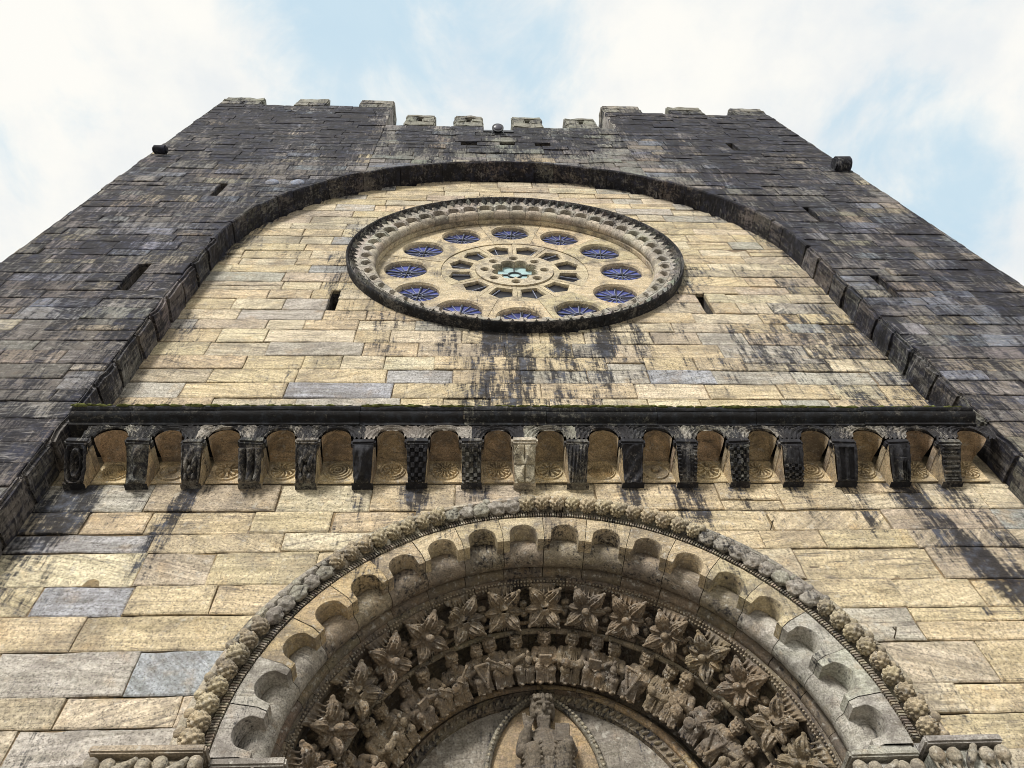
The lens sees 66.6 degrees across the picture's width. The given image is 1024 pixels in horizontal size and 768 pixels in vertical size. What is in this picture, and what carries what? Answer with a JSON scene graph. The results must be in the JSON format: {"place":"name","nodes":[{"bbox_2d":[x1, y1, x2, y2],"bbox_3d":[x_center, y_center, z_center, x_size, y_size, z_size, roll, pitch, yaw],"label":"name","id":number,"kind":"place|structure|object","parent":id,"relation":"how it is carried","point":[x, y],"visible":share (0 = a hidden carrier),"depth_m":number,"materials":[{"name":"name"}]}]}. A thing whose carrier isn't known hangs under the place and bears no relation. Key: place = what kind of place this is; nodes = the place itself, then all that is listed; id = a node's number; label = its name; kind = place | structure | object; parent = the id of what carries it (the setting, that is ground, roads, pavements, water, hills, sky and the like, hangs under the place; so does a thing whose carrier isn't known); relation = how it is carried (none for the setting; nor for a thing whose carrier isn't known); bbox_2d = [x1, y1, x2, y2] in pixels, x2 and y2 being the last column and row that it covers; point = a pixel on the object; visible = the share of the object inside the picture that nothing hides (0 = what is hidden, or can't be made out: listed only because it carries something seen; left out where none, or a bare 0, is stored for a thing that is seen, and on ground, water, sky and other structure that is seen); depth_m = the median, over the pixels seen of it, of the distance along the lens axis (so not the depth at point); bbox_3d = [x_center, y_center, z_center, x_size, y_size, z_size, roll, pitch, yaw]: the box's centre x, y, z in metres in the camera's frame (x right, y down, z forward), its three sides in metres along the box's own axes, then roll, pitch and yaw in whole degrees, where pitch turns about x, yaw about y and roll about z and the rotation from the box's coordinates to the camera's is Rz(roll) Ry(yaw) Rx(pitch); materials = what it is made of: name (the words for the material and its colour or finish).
{"place":"outdoors","nodes":[
{"label":"outdoors","id":0,"kind":"place"},
{"bbox_2d":[0,97,1023,767],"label":"church","id":1,"kind":"structure","parent":0,"point":[488,583],"depth_m":7.12,"materials":[{"name":"stone"}]},
{"bbox_2d":[484,123,513,133],"bbox_3d":[-0.292,-5.637,17.258,0.670,0.461,0.249,0,-59,-3],"label":"floodlight","id":2,"kind":"object","parent":1,"relation":"attached to","point":[497,128],"visible":0.99,"depth_m":17.14,"materials":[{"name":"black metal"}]},
{"bbox_2d":[346,197,683,333],"bbox_3d":[0.042,-1.717,11.922,5.027,5.023,0.785,0,-59,-3],"label":"rose window","id":3,"kind":"structure","parent":1,"relation":"in","point":[489,264],"depth_m":12.02,"materials":[{"name":"stone"}]},
{"bbox_2d":[71,403,961,407],"bbox_3d":[0.207,0.227,7.374,8.519,0.065,0.102,0,-59,-3],"label":"moss","id":4,"kind":"object","parent":1,"relation":"on","point":[451,405],"visible":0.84,"depth_m":7.34,"materials":[{"name":"green plant"}]},
{"bbox_2d":[0,0,1023,285],"label":"sky","id":5,"kind":"structure","parent":0,"point":[924,98],"materials":[{"name":"white"}]}
]}

